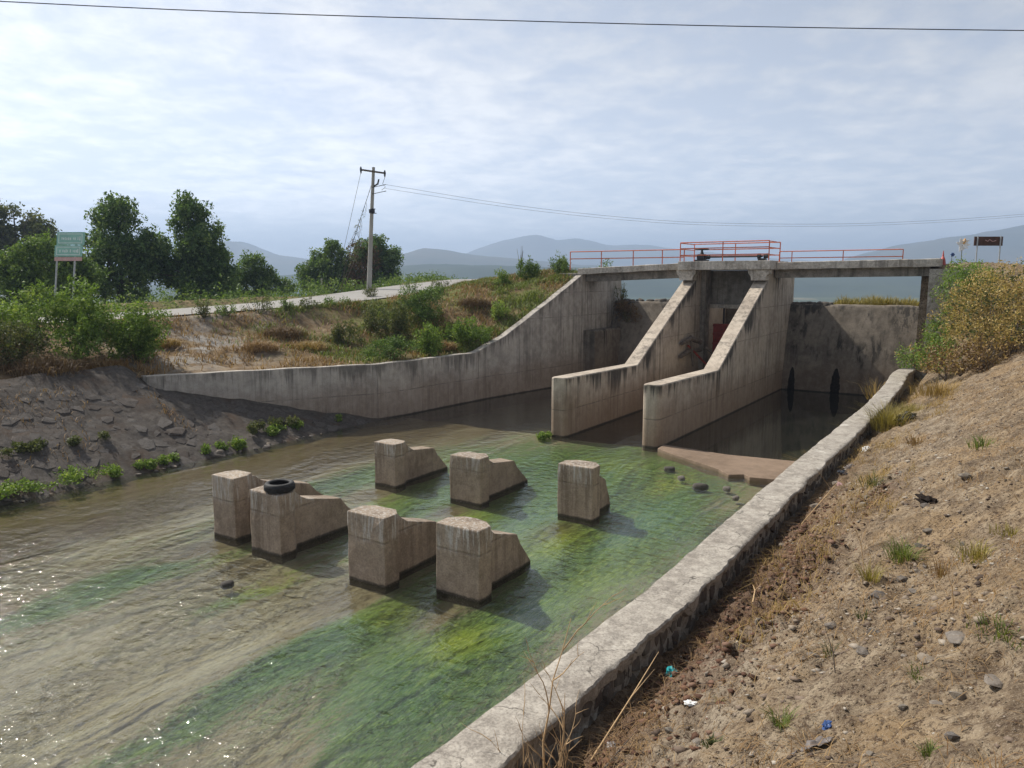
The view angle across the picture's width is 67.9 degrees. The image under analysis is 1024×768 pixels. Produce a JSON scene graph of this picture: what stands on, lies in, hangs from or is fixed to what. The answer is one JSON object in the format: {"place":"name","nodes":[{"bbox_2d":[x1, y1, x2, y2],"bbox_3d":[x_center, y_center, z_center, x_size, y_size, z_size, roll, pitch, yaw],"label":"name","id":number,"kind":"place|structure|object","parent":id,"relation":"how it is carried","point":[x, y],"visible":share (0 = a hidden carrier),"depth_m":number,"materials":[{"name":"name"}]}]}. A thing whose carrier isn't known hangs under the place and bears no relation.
{"place":"outdoors","nodes":[
{"label":"outdoors","id":0,"kind":"place"},
{"bbox_2d":[0,374,192,467],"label":"slope grass","id":1,"kind":"structure","parent":0,"point":[82,416],"depth_m":24.40,"materials":[{"name":"plant"}]},
{"bbox_2d":[0,365,406,512],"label":"stone revetment","id":2,"kind":"object","parent":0,"point":[128,417],"visible":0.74,"depth_m":25.34,"materials":[{"name":"stone"}]},
{"bbox_2d":[0,431,110,457],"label":"water plant","id":3,"kind":"object","parent":2,"relation":"on","point":[36,445],"visible":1,"depth_m":22.42,"materials":[{"name":"green plant"}]},
{"bbox_2d":[0,463,116,499],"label":"water plant","id":4,"kind":"object","parent":2,"relation":"on","point":[10,488],"visible":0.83,"depth_m":21.02,"materials":[{"name":"green plant"}]},
{"bbox_2d":[105,452,179,478],"bbox_3d":[-11.524,2.489,23.799,0.868,0.448,2.550,6,10,36],"label":"water plant","id":5,"kind":"object","parent":2,"relation":"on","point":[150,464],"visible":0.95,"depth_m":23.83,"materials":[{"name":"green plant"}]},
{"bbox_2d":[199,435,246,454],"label":"water plant","id":6,"kind":"object","parent":2,"relation":"on","point":[239,444],"visible":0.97,"depth_m":26.48,"materials":[{"name":"green plant"}]},
{"bbox_2d":[246,415,300,434],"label":"water plant","id":7,"kind":"object","parent":2,"relation":"on","point":[252,427],"visible":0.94,"depth_m":28.60,"materials":[{"name":"green plant"}]},
{"bbox_2d":[263,413,342,435],"bbox_3d":[-8.123,1.496,29.752,0.801,0.453,3.850,5,9,31],"label":"water plant","id":8,"kind":"object","parent":2,"relation":"on","point":[273,430],"visible":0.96,"depth_m":28.74,"materials":[{"name":"green plant"}]},
{"bbox_2d":[111,241,309,285],"bbox_3d":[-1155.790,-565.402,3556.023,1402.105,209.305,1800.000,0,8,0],"label":"hill","id":9,"kind":"structure","parent":0,"point":[284,265],"depth_m":3300.59,"materials":[{"name":"grey"}]},
{"bbox_2d":[6,279,476,322],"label":"road","id":10,"kind":"structure","parent":0,"point":[385,292],"depth_m":45.04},
{"bbox_2d":[0,268,577,378],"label":"bank","id":11,"kind":"structure","parent":0,"point":[305,319],"depth_m":35.43,"materials":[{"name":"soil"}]},
{"bbox_2d":[0,299,39,346],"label":"bush","id":12,"kind":"object","parent":11,"relation":"on","point":[15,317],"visible":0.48,"depth_m":28.88,"materials":[{"name":"green plant"}]},
{"bbox_2d":[0,315,55,366],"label":"bush","id":13,"kind":"object","parent":11,"relation":"on","point":[16,344],"visible":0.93,"depth_m":26.72,"materials":[{"name":"green plant"}]},
{"bbox_2d":[0,198,61,291],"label":"tree","id":14,"kind":"object","parent":11,"relation":"on","point":[10,236],"visible":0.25,"depth_m":92.64,"materials":[{"name":"green plant"}]},
{"bbox_2d":[0,352,93,377],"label":"dry grass","id":15,"kind":"structure","parent":11,"relation":"on","point":[39,363],"depth_m":26.25,"materials":[{"name":"brown plant"}]},
{"bbox_2d":[0,228,110,307],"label":"tree","id":16,"kind":"object","parent":11,"relation":"on","point":[12,272],"visible":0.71,"depth_m":48.71,"materials":[{"name":"green plant"}]},
{"bbox_2d":[3,274,130,358],"bbox_3d":[-16.676,-2.588,28.865,3.942,3.190,4.114,0,8,0],"label":"bush","id":17,"kind":"object","parent":11,"relation":"on","point":[88,323],"visible":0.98,"depth_m":28.48,"materials":[{"name":"green plant"}]},
{"bbox_2d":[54,232,84,304],"bbox_3d":[-23.068,-5.582,39.582,2.069,4.576,0.142,0,8,0],"label":"road sign","id":18,"kind":"object","parent":11,"relation":"on","point":[68,246],"visible":0.92,"depth_m":39.32,"materials":[{"name":"metal"}]},
{"bbox_2d":[68,354,131,369],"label":"dry grass","id":19,"kind":"structure","parent":11,"relation":"on","point":[98,363],"depth_m":28.19,"materials":[{"name":"brown plant"}]},
{"bbox_2d":[83,190,183,303],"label":"tree","id":20,"kind":"object","parent":11,"relation":"on","point":[135,258],"visible":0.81,"depth_m":58.20,"materials":[{"name":"green plant"}]},
{"bbox_2d":[104,298,172,363],"bbox_3d":[-14.834,-2.072,29.895,2.807,2.606,2.264,6,10,39],"label":"bush","id":21,"kind":"object","parent":11,"relation":"on","point":[140,341],"visible":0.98,"depth_m":29.57,"materials":[{"name":"green plant"}]},
{"bbox_2d":[155,338,183,347],"bbox_3d":[-14.829,-1.833,32.288,2.605,0.537,2.448,0,8,0],"label":"dry mound","id":22,"kind":"object","parent":11,"relation":"on","point":[172,342],"visible":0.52,"depth_m":32.23,"materials":[{"name":"brown plant"}]},
{"bbox_2d":[152,189,243,299],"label":"tree","id":23,"kind":"object","parent":11,"relation":"on","point":[199,251],"visible":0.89,"depth_m":60.28,"materials":[{"name":"green plant"}]},
{"bbox_2d":[192,299,210,317],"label":"weed","id":24,"kind":"object","parent":11,"relation":"on","point":[203,314],"visible":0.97,"depth_m":35.58,"materials":[{"name":"green plant"}]},
{"bbox_2d":[214,302,237,315],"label":"weed","id":25,"kind":"object","parent":11,"relation":"on","point":[224,308],"visible":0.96,"depth_m":36.36,"materials":[{"name":"green plant"}]},
{"bbox_2d":[2,271,467,312],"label":"undergrowth","id":26,"kind":"object","parent":11,"relation":"on","point":[321,289],"visible":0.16,"depth_m":49.08,"materials":[{"name":"green plant"}]},
{"bbox_2d":[239,291,275,313],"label":"weed","id":27,"kind":"object","parent":11,"relation":"on","point":[264,307],"visible":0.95,"depth_m":37.48,"materials":[{"name":"green plant"}]},
{"bbox_2d":[237,339,284,351],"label":"dry grass","id":28,"kind":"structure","parent":11,"relation":"on","point":[264,346],"depth_m":32.97,"materials":[{"name":"brown plant"}]},
{"bbox_2d":[231,249,299,296],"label":"tree","id":29,"kind":"object","parent":11,"relation":"on","point":[255,274],"visible":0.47,"depth_m":73.74,"materials":[{"name":"green plant"}]},
{"bbox_2d":[247,324,306,337],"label":"dry grass","id":30,"kind":"structure","parent":11,"relation":"on","point":[279,330],"depth_m":35.54,"materials":[{"name":"brown plant"}]},
{"bbox_2d":[287,339,329,351],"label":"dry grass","id":31,"kind":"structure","parent":11,"relation":"on","point":[320,347],"depth_m":34.18,"materials":[{"name":"brown plant"}]},
{"bbox_2d":[298,295,321,308],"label":"weed","id":32,"kind":"object","parent":11,"relation":"on","point":[304,302],"visible":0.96,"depth_m":39.43,"materials":[{"name":"green plant"}]},
{"bbox_2d":[294,237,361,293],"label":"tree","id":33,"kind":"object","parent":11,"relation":"on","point":[328,261],"visible":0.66,"depth_m":84.13,"materials":[{"name":"green plant"}]},
{"bbox_2d":[329,316,366,343],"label":"shrub","id":34,"kind":"object","parent":11,"relation":"on","point":[335,334],"visible":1,"depth_m":35.83,"materials":[{"name":"green plant"}]},
{"bbox_2d":[334,167,385,292],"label":"utility pole","id":35,"kind":"object","parent":11,"relation":"on","point":[370,247],"visible":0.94,"depth_m":50.95,"materials":[{"name":"concrete"}]},
{"bbox_2d":[340,204,366,291],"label":"dead vine","id":36,"kind":"object","parent":35,"relation":"attached to","point":[352,246],"visible":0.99,"depth_m":51.55,"materials":[{"name":"plant"}]},
{"bbox_2d":[391,185,1019,223],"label":"power line","id":37,"kind":"object","parent":35,"relation":"attached to","point":[680,221],"visible":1,"depth_m":55.66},
{"bbox_2d":[141,275,581,420],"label":"wing wall","id":38,"kind":"structure","parent":11,"relation":"on","point":[538,347],"depth_m":35.09,"materials":[{"name":"concrete"}]},
{"bbox_2d":[345,233,404,290],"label":"tree","id":39,"kind":"object","parent":11,"relation":"on","point":[385,259],"visible":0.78,"depth_m":83.65,"materials":[{"name":"green plant"}]},
{"bbox_2d":[356,335,419,360],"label":"shrub","id":40,"kind":"object","parent":11,"relation":"on","point":[386,348],"visible":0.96,"depth_m":33.96,"materials":[{"name":"green plant"}]},
{"bbox_2d":[363,298,413,339],"bbox_3d":[-6.134,-3.177,37.719,2.638,2.141,2.868,0,8,0],"label":"shrub","id":41,"kind":"object","parent":11,"relation":"on","point":[398,326],"visible":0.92,"depth_m":37.42,"materials":[{"name":"green plant"}]},
{"bbox_2d":[198,267,590,363],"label":"green grass","id":42,"kind":"structure","parent":11,"relation":"on","point":[524,299],"depth_m":40.10,"materials":[{"name":"plant"}]},
{"bbox_2d":[397,285,446,319],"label":"shrub","id":43,"kind":"object","parent":11,"relation":"on","point":[419,302],"visible":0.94,"depth_m":39.88,"materials":[{"name":"green plant"}]},
{"bbox_2d":[412,318,445,356],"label":"shrub","id":44,"kind":"object","parent":11,"relation":"on","point":[428,339],"visible":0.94,"depth_m":35.54,"materials":[{"name":"green plant"}]},
{"bbox_2d":[442,315,492,345],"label":"shrub","id":45,"kind":"object","parent":11,"relation":"on","point":[459,330],"visible":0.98,"depth_m":38.10,"materials":[{"name":"green plant"}]},
{"bbox_2d":[456,295,494,306],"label":"shrub","id":46,"kind":"object","parent":11,"relation":"on","point":[473,301],"visible":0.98,"depth_m":41.62,"materials":[{"name":"brown plant"}]},
{"bbox_2d":[490,298,510,320],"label":"shrub","id":47,"kind":"object","parent":11,"relation":"on","point":[496,312],"visible":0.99,"depth_m":40.47,"materials":[{"name":"green plant"}]},
{"bbox_2d":[491,268,512,284],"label":"shrub","id":48,"kind":"object","parent":11,"relation":"on","point":[502,277],"visible":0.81,"depth_m":44.73,"materials":[{"name":"green plant"}]},
{"bbox_2d":[515,255,541,278],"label":"shrub","id":49,"kind":"object","parent":11,"relation":"on","point":[526,269],"visible":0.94,"depth_m":45.36,"materials":[{"name":"green plant"}]},
{"bbox_2d":[545,251,571,274],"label":"shrub","id":50,"kind":"object","parent":11,"relation":"on","point":[560,265],"visible":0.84,"depth_m":45.03,"materials":[{"name":"green plant"}]},
{"bbox_2d":[0,399,852,767],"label":"river bed","id":51,"kind":"object","parent":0,"point":[370,709],"visible":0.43,"depth_m":14.03,"materials":[{"name":"liquid"}]},
{"bbox_2d":[212,470,322,546],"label":"baffle block","id":52,"kind":"structure","parent":51,"relation":"on","point":[231,505],"depth_m":17.70,"materials":[{"name":"concrete"}]},
{"bbox_2d":[249,485,350,563],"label":"baffle block","id":53,"kind":"structure","parent":51,"relation":"on","point":[284,525],"depth_m":16.89,"materials":[{"name":"concrete"}]},
{"bbox_2d":[264,479,294,493],"bbox_3d":[-5.122,2.251,16.744,0.668,0.191,0.669,0,8,0],"label":"tyre","id":54,"kind":"object","parent":53,"relation":"on","point":[277,486],"visible":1,"depth_m":16.54,"materials":[{"name":"rubber"}]},
{"bbox_2d":[347,505,435,593],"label":"baffle block","id":55,"kind":"structure","parent":51,"relation":"on","point":[388,548],"depth_m":15.12,"materials":[{"name":"concrete"}]},
{"bbox_2d":[374,439,447,493],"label":"baffle block","id":56,"kind":"structure","parent":51,"relation":"on","point":[401,464],"depth_m":22.31,"materials":[{"name":"concrete"}]},
{"bbox_2d":[436,516,530,608],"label":"baffle block","id":57,"kind":"structure","parent":51,"relation":"on","point":[478,561],"depth_m":14.45,"materials":[{"name":"concrete"}]},
{"bbox_2d":[449,451,527,509],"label":"baffle block","id":58,"kind":"structure","parent":51,"relation":"on","point":[478,481],"depth_m":20.55,"materials":[{"name":"concrete"}]},
{"bbox_2d":[535,431,552,440],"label":"water plant","id":59,"kind":"object","parent":51,"relation":"on","point":[542,436],"visible":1,"depth_m":28.79,"materials":[{"name":"green plant"}]},
{"bbox_2d":[557,460,609,526],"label":"baffle block","id":60,"kind":"structure","parent":51,"relation":"on","point":[583,494],"depth_m":19.10,"materials":[{"name":"concrete"}]},
{"bbox_2d":[411,365,915,767],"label":"river wall","id":61,"kind":"structure","parent":51,"relation":"on","point":[622,647],"depth_m":9.56,"materials":[{"name":"concrete"}]},
{"bbox_2d":[658,445,794,487],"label":"apron sill","id":62,"kind":"structure","parent":51,"relation":"on","point":[757,472],"depth_m":24.41,"materials":[{"name":"concrete"}]},
{"bbox_2d":[551,240,967,451],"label":"sluice dam","id":63,"kind":"structure","parent":51,"relation":"on","point":[756,330],"depth_m":38.47,"materials":[{"name":"concrete"}]},
{"bbox_2d":[612,298,641,322],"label":"shrub","id":64,"kind":"object","parent":63,"relation":"on","point":[623,307],"visible":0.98,"depth_m":46.46,"materials":[{"name":"brown plant"}]},
{"bbox_2d":[679,335,712,366],"bbox_3d":[9.739,-1.185,39.494,3.548,2.737,1.056,-5,9,-30],"label":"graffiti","id":65,"kind":"object","parent":63,"relation":"on","point":[691,339],"visible":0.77,"depth_m":39.03,"materials":[{"name":"black paint"}]},
{"bbox_2d":[694,249,767,260],"bbox_3d":[11.183,-6.626,38.963,3.770,0.658,0.739,6,10,36],"label":"gate hoist","id":66,"kind":"object","parent":63,"relation":"on","point":[706,257],"visible":0.82,"depth_m":39.41,"materials":[{"name":"black metal"}]},
{"bbox_2d":[0,388,871,767],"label":"water","id":67,"kind":"structure","parent":0,"point":[786,392],"depth_m":18.94,"materials":[{"name":"liquid"}]},
{"bbox_2d":[692,483,708,490],"bbox_3d":[5.491,2.982,22.094,0.460,0.184,0.294,-1,8,-4],"label":"river rock","id":68,"kind":"object","parent":67,"relation":"in","point":[699,487],"visible":1,"depth_m":21.98,"materials":[{"name":"stone"}]},
{"bbox_2d":[0,290,919,304],"bbox_3d":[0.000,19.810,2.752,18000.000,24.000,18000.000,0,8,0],"label":"water","id":69,"kind":"structure","parent":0,"point":[816,300],"depth_m":1221.97,"materials":[{"name":"liquid"}]},
{"bbox_2d":[398,248,602,267],"bbox_3d":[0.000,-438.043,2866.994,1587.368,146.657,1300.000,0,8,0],"label":"hill","id":70,"kind":"structure","parent":0,"point":[427,256],"depth_m":2637.55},
{"bbox_2d":[0,1,1023,30],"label":"power cable","id":71,"kind":"object","parent":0,"point":[511,20],"visible":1,"depth_m":23.66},
{"bbox_2d":[0,0,1023,265],"label":"sky","id":72,"kind":"structure","parent":0,"point":[799,137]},
{"bbox_2d":[138,264,921,297],"bbox_3d":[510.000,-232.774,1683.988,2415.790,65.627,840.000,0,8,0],"label":"wooded rise","id":73,"kind":"structure","parent":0,"point":[903,286],"depth_m":1422.43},
{"bbox_2d":[466,235,809,270],"bbox_3d":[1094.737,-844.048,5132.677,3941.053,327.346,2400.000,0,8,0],"label":"hill","id":74,"kind":"structure","parent":0,"point":[539,248],"depth_m":4627.20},
{"bbox_2d":[551,262,1023,767],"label":"bank","id":75,"kind":"structure","parent":0,"point":[978,716],"depth_m":7.59,"materials":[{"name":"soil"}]},
{"bbox_2d":[463,590,627,767],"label":"dead weed","id":76,"kind":"object","parent":75,"relation":"on","point":[562,748],"visible":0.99,"depth_m":6.96,"materials":[{"name":"brown plant"}]},
{"bbox_2d":[590,652,658,760],"bbox_3d":[1.277,3.376,8.059,0.117,0.340,1.803,5,9,31],"label":"stick","id":77,"kind":"object","parent":75,"relation":"on","point":[612,726],"visible":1,"depth_m":7.92,"materials":[{"name":"wood"}]},
{"bbox_2d":[700,733,723,748],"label":"grass tuft","id":78,"kind":"object","parent":75,"relation":"on","point":[711,742],"visible":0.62,"depth_m":6.27,"materials":[{"name":"green plant"}]},
{"bbox_2d":[558,406,899,767],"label":"twig debris","id":79,"kind":"object","parent":75,"relation":"on","point":[687,636],"visible":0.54,"depth_m":9.55,"materials":[{"name":"brown plant"}]},
{"bbox_2d":[574,470,898,767],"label":"soil clods","id":80,"kind":"object","parent":75,"relation":"on","point":[804,526],"visible":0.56,"depth_m":9.48,"materials":[{"name":"soil"}]},
{"bbox_2d":[755,701,798,728],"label":"grass tuft","id":81,"kind":"object","parent":75,"relation":"on","point":[783,723],"visible":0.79,"depth_m":6.14,"materials":[{"name":"plant"}]},
{"bbox_2d":[791,736,833,753],"bbox_3d":[2.165,2.663,5.594,0.441,0.094,0.137,-4,9,-27],"label":"plastic sheet","id":82,"kind":"object","parent":75,"relation":"on","point":[816,741],"visible":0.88,"depth_m":5.61,"materials":[{"name":"plastic"}]},
{"bbox_2d":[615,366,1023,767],"bbox_3d":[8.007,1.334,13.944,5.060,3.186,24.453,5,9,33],"label":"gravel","id":83,"kind":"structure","parent":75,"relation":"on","point":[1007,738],"depth_m":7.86,"materials":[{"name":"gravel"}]},
{"bbox_2d":[700,385,956,649],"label":"straw grass","id":84,"kind":"structure","parent":75,"relation":"on","point":[841,501],"depth_m":12.14,"materials":[{"name":"brown plant"}]},
{"bbox_2d":[640,365,1023,754],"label":"dirt clods","id":85,"kind":"object","parent":75,"relation":"on","point":[680,749],"visible":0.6,"depth_m":7.39,"materials":[{"name":"soil"}]},
{"bbox_2d":[851,469,890,487],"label":"grass tuft","id":86,"kind":"object","parent":75,"relation":"on","point":[875,482],"visible":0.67,"depth_m":14.51,"materials":[{"name":"green plant"}]},
{"bbox_2d":[849,554,895,583],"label":"grass tuft","id":87,"kind":"object","parent":75,"relation":"on","point":[869,576],"visible":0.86,"depth_m":8.81,"materials":[{"name":"plant"}]},
{"bbox_2d":[849,397,923,432],"bbox_3d":[11.294,0.923,22.648,2.903,0.996,2.736,0,8,0],"label":"grass tuft","id":88,"kind":"object","parent":75,"relation":"on","point":[883,422],"visible":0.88,"depth_m":22.63,"materials":[{"name":"plant"}]},
{"bbox_2d":[879,534,928,565],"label":"grass tuft","id":89,"kind":"object","parent":75,"relation":"on","point":[899,551],"visible":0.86,"depth_m":9.47,"materials":[{"name":"plant"}]},
{"bbox_2d":[888,401,927,413],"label":"grass tuft","id":90,"kind":"object","parent":75,"relation":"on","point":[914,408],"visible":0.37,"depth_m":24.57,"materials":[{"name":"plant"}]},
{"bbox_2d":[901,431,932,445],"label":"grass tuft","id":91,"kind":"object","parent":75,"relation":"on","point":[914,441],"visible":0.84,"depth_m":18.22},
{"bbox_2d":[914,493,936,503],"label":"charred clump","id":92,"kind":"object","parent":75,"relation":"on","point":[923,498],"visible":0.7,"depth_m":10.88,"materials":[{"name":"black"}]},
{"bbox_2d":[917,652,933,663],"bbox_3d":[3.396,2.249,6.207,0.115,0.083,0.187,-8,9,-29],"label":"rock","id":93,"kind":"object","parent":75,"relation":"on","point":[928,658],"visible":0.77,"depth_m":6.19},
{"bbox_2d":[894,310,964,374],"bbox_3d":[17.559,-1.753,31.354,2.194,2.575,3.302,-2,8,-17],"label":"bush","id":94,"kind":"object","parent":75,"relation":"on","point":[934,335],"visible":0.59,"depth_m":31.47,"materials":[{"name":"green plant"}]},
{"bbox_2d":[916,736,942,760],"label":"grass tuft","id":95,"kind":"object","parent":75,"relation":"on","point":[928,751],"visible":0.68,"depth_m":4.86,"materials":[{"name":"plant"}]},
{"bbox_2d":[902,379,964,397],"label":"grass tuft","id":96,"kind":"object","parent":75,"relation":"on","point":[941,389],"visible":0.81,"depth_m":25.66,"materials":[{"name":"beige plant"}]},
{"bbox_2d":[909,551,966,579],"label":"grass tuft","id":97,"kind":"object","parent":75,"relation":"on","point":[939,571],"visible":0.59,"depth_m":8.09,"materials":[{"name":"plant"}]},
{"bbox_2d":[945,631,964,644],"bbox_3d":[3.677,2.072,6.184,0.249,0.064,0.224,2,8,14],"label":"rock","id":98,"kind":"object","parent":75,"relation":"on","point":[952,637],"visible":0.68,"depth_m":6.18,"materials":[{"name":"stone"}]},
{"bbox_2d":[929,254,1002,322],"bbox_3d":[19.216,-3.976,32.130,2.790,3.058,2.662,-2,8,-14],"label":"bush","id":99,"kind":"object","parent":75,"relation":"on","point":[960,274],"visible":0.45,"depth_m":32.03,"materials":[{"name":"green plant"}]},
{"bbox_2d":[915,327,1023,380],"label":"bush","id":100,"kind":"object","parent":75,"relation":"on","point":[980,360],"visible":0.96,"depth_m":27.88,"materials":[{"name":"brown plant"}]},
{"bbox_2d":[944,536,1002,564],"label":"grass tuft","id":101,"kind":"object","parent":75,"relation":"on","point":[978,550],"visible":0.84,"depth_m":8.01,"materials":[{"name":"plant"}]},
{"bbox_2d":[931,257,1023,354],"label":"bush","id":102,"kind":"object","parent":75,"relation":"on","point":[1015,295],"visible":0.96,"depth_m":29.51,"materials":[{"name":"plant"}]},
{"bbox_2d":[964,433,1003,449],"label":"grass tuft","id":103,"kind":"object","parent":75,"relation":"on","point":[977,444],"visible":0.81,"depth_m":13.09,"materials":[{"name":"plant"}]},
{"bbox_2d":[974,236,1002,261],"bbox_3d":[22.215,-6.042,35.496,1.330,1.700,0.100,0,8,0],"label":"rusty sign","id":104,"kind":"object","parent":75,"relation":"on","point":[988,241],"visible":0.84,"depth_m":35.42,"materials":[{"name":"metal"}]},
{"bbox_2d":[984,674,1002,687],"bbox_3d":[3.510,2.155,5.512,0.146,0.041,0.263,7,4,34],"label":"rock","id":105,"kind":"object","parent":75,"relation":"on","point":[995,682],"visible":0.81,"depth_m":5.47,"materials":[{"name":"stone"}]},
{"bbox_2d":[965,610,1022,650],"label":"grass tuft","id":106,"kind":"object","parent":75,"relation":"on","point":[998,632],"visible":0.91,"depth_m":5.92,"materials":[{"name":"plant"}]},
{"bbox_2d":[989,523,1019,539],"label":"grass tuft","id":107,"kind":"object","parent":75,"relation":"on","point":[1006,528],"visible":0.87,"depth_m":8.52,"materials":[{"name":"plant"}]},
{"bbox_2d":[833,294,918,305],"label":"crest grass","id":108,"kind":"structure","parent":0,"point":[873,300],"depth_m":41.07,"materials":[{"name":"plant"}]},
{"bbox_2d":[840,225,1023,263],"bbox_3d":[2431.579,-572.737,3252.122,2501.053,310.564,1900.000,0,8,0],"label":"hill","id":109,"kind":"structure","parent":0,"point":[1012,249],"depth_m":3011.26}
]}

